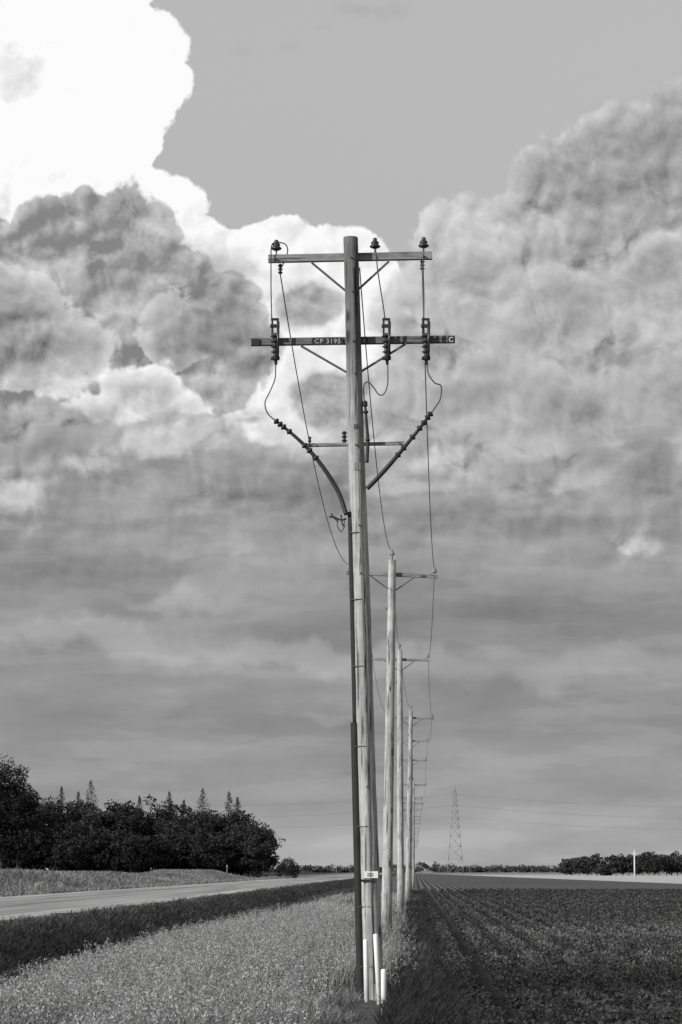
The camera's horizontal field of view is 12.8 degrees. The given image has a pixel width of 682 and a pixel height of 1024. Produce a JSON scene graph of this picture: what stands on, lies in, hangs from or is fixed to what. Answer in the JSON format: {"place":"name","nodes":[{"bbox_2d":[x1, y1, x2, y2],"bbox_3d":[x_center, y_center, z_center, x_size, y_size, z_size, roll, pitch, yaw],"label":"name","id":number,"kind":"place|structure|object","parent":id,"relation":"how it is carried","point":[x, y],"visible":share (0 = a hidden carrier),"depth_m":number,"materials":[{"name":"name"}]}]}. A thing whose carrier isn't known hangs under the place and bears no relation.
{"place":"outdoors","nodes":[
{"label":"outdoors","id":0,"kind":"place"},
{"bbox_2d":[0,873,381,923],"bbox_3d":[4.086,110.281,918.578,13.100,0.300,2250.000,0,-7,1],"label":"gravel road","id":1,"kind":"structure","parent":0,"point":[16,907],"depth_m":182.84,"materials":[{"name":"grey gravel"}]},
{"bbox_2d":[0,891,444,1023],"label":"roadside grass","id":2,"kind":"structure","parent":0,"point":[215,972],"depth_m":43.14,"materials":[{"name":"grey plant"}]},
{"bbox_2d":[0,870,681,1023],"bbox_3d":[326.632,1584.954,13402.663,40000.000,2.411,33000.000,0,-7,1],"label":"ground","id":3,"kind":"structure","parent":0,"point":[426,880],"depth_m":235.28,"materials":[{"name":"soil"}]},
{"bbox_2d":[49,786,66,870],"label":"spruce tree","id":4,"kind":"object","parent":3,"relation":"on","point":[61,796],"visible":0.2,"depth_m":680.79,"materials":[{"name":"grey plant"}]},
{"bbox_2d":[76,791,82,805],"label":"spruce tree","id":5,"kind":"object","parent":3,"relation":"on","point":[78,796],"visible":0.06,"depth_m":680.79,"materials":[{"name":"grey plant"}]},
{"bbox_2d":[85,780,98,871],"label":"spruce tree","id":6,"kind":"object","parent":3,"relation":"on","point":[88,799],"visible":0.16,"depth_m":680.78,"materials":[{"name":"grey plant"}]},
{"bbox_2d":[0,753,285,877],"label":"distant tree row","id":7,"kind":"object","parent":3,"relation":"on","point":[86,836],"visible":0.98,"depth_m":631.73,"materials":[{"name":"black plant"}]},
{"bbox_2d":[136,795,151,872],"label":"spruce tree","id":8,"kind":"object","parent":3,"relation":"on","point":[139,802],"visible":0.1,"depth_m":680.17,"materials":[{"name":"grey plant"}]},
{"bbox_2d":[0,868,288,896],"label":"embankment grass","id":9,"kind":"structure","parent":3,"relation":"on","point":[195,876],"depth_m":298.01,"materials":[{"name":"grey plant"}]},
{"bbox_2d":[166,791,173,804],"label":"spruce tree","id":10,"kind":"object","parent":3,"relation":"on","point":[169,796],"visible":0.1,"depth_m":680.22,"materials":[{"name":"grey plant"}]},
{"bbox_2d":[0,879,353,994],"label":"ditch grass","id":11,"kind":"structure","parent":3,"relation":"on","point":[63,924],"depth_m":109.12,"materials":[{"name":"black plant"}]},
{"bbox_2d":[195,788,209,818],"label":"spruce tree","id":12,"kind":"object","parent":3,"relation":"on","point":[202,802],"visible":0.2,"depth_m":680.00,"materials":[{"name":"grey plant"}]},
{"bbox_2d":[220,792,246,875],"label":"spruce tree","id":13,"kind":"object","parent":3,"relation":"on","point":[228,797],"visible":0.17,"depth_m":679.61,"materials":[{"name":"grey plant"}]},
{"bbox_2d":[233,797,245,874],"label":"spruce tree","id":14,"kind":"object","parent":3,"relation":"on","point":[237,803],"visible":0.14,"depth_m":679.65,"materials":[{"name":"grey plant"}]},
{"bbox_2d":[275,858,299,878],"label":"bush","id":15,"kind":"object","parent":3,"relation":"on","point":[284,864],"visible":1,"depth_m":556.13,"materials":[{"name":"black plant"}]},
{"bbox_2d":[251,236,454,1000],"bbox_3d":[0.177,1.640,45.182,3.085,11.722,0.455,0,-7,1],"label":"utility pole","id":16,"kind":"object","parent":3,"relation":"on","point":[368,924],"visible":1,"depth_m":45.23,"materials":[{"name":"grey wood"}]},
{"bbox_2d":[280,274,405,822],"bbox_3d":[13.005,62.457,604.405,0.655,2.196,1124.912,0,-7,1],"label":"power line","id":17,"kind":"object","parent":16,"relation":"attached to","point":[308,436],"visible":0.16,"depth_m":55.30,"materials":[{"name":"metal"}]},
{"bbox_2d":[359,267,410,706],"bbox_3d":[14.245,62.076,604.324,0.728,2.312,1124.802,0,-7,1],"label":"power line","id":18,"kind":"object","parent":16,"relation":"attached to","point":[372,427],"visible":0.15,"depth_m":55.61,"materials":[{"name":"metal"}]},
{"bbox_2d":[416,279,434,845],"bbox_3d":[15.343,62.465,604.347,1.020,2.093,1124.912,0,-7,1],"label":"power line","id":19,"kind":"object","parent":16,"relation":"attached to","point":[430,512],"visible":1,"depth_m":64.09,"materials":[{"name":"metal"}]},
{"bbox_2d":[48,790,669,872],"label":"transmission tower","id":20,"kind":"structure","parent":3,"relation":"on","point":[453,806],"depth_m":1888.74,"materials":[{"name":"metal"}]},
{"bbox_2d":[363,939,368,1002],"bbox_3d":[0.364,6.634,43.426,0.092,1.016,0.072,0,-7,1],"label":"white marker post","id":21,"kind":"object","parent":3,"relation":"on","point":[366,970],"visible":0.85,"depth_m":43.40,"materials":[{"name":"plastic"}]},
{"bbox_2d":[373,934,380,1004],"bbox_3d":[0.510,6.405,41.938,0.131,1.124,0.072,0,-7,1],"label":"white marker post","id":22,"kind":"object","parent":3,"relation":"on","point":[377,963],"visible":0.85,"depth_m":41.92,"materials":[{"name":"plastic"}]},
{"bbox_2d":[381,969,386,1014],"bbox_3d":[0.547,6.230,38.836,0.072,0.739,0.072,0,-7,1],"label":"white marker post","id":23,"kind":"object","parent":3,"relation":"on","point":[383,983],"visible":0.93,"depth_m":38.83,"materials":[{"name":"plastic"}]},
{"bbox_2d":[346,551,437,932],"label":"utility pole","id":24,"kind":"object","parent":3,"relation":"on","point":[387,851],"visible":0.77,"depth_m":89.71,"materials":[{"name":"grey wood"}]},
{"bbox_2d":[372,644,429,912],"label":"utility pole","id":25,"kind":"object","parent":3,"relation":"on","point":[399,659],"visible":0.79,"depth_m":134.41,"materials":[{"name":"grey wood"}]},
{"bbox_2d":[396,753,425,889],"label":"utility pole","id":26,"kind":"object","parent":3,"relation":"on","point":[405,760],"visible":0.48,"depth_m":268.60,"materials":[{"name":"grey wood"}]},
{"bbox_2d":[394,706,433,898],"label":"utility pole","id":27,"kind":"object","parent":3,"relation":"on","point":[408,836],"visible":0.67,"depth_m":179.07,"materials":[{"name":"grey wood"}]},
{"bbox_2d":[403,778,426,888],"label":"utility pole","id":28,"kind":"object","parent":3,"relation":"on","point":[413,858],"visible":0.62,"depth_m":313.02,"materials":[{"name":"grey wood"}]},
{"bbox_2d":[234,861,679,872],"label":"distant tree row","id":29,"kind":"object","parent":3,"relation":"on","point":[435,868],"visible":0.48,"depth_m":2228.86,"materials":[{"name":"black plant"}]},
{"bbox_2d":[372,888,681,1023],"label":"crop field plants","id":30,"kind":"object","parent":3,"relation":"on","point":[458,996],"visible":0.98,"depth_m":59.79,"materials":[{"name":"black plant"}]},
{"bbox_2d":[559,850,681,875],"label":"distant tree row","id":31,"kind":"object","parent":3,"relation":"on","point":[655,862],"visible":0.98,"depth_m":1065.54,"materials":[{"name":"black plant"}]},
{"bbox_2d":[632,849,636,879],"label":"field marker post","id":32,"kind":"object","parent":3,"relation":"on","point":[634,853],"visible":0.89,"depth_m":569.90,"materials":[{"name":"paint"}]},
{"bbox_2d":[0,0,681,869],"label":"sky","id":33,"kind":"structure","parent":0,"point":[175,594],"materials":[{"name":"grey"}]},
{"bbox_2d":[394,738,428,747],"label":"utility pole","id":34,"kind":"object","parent":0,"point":[427,740],"visible":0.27,"depth_m":224.59,"materials":[{"name":"wood"}]}
]}

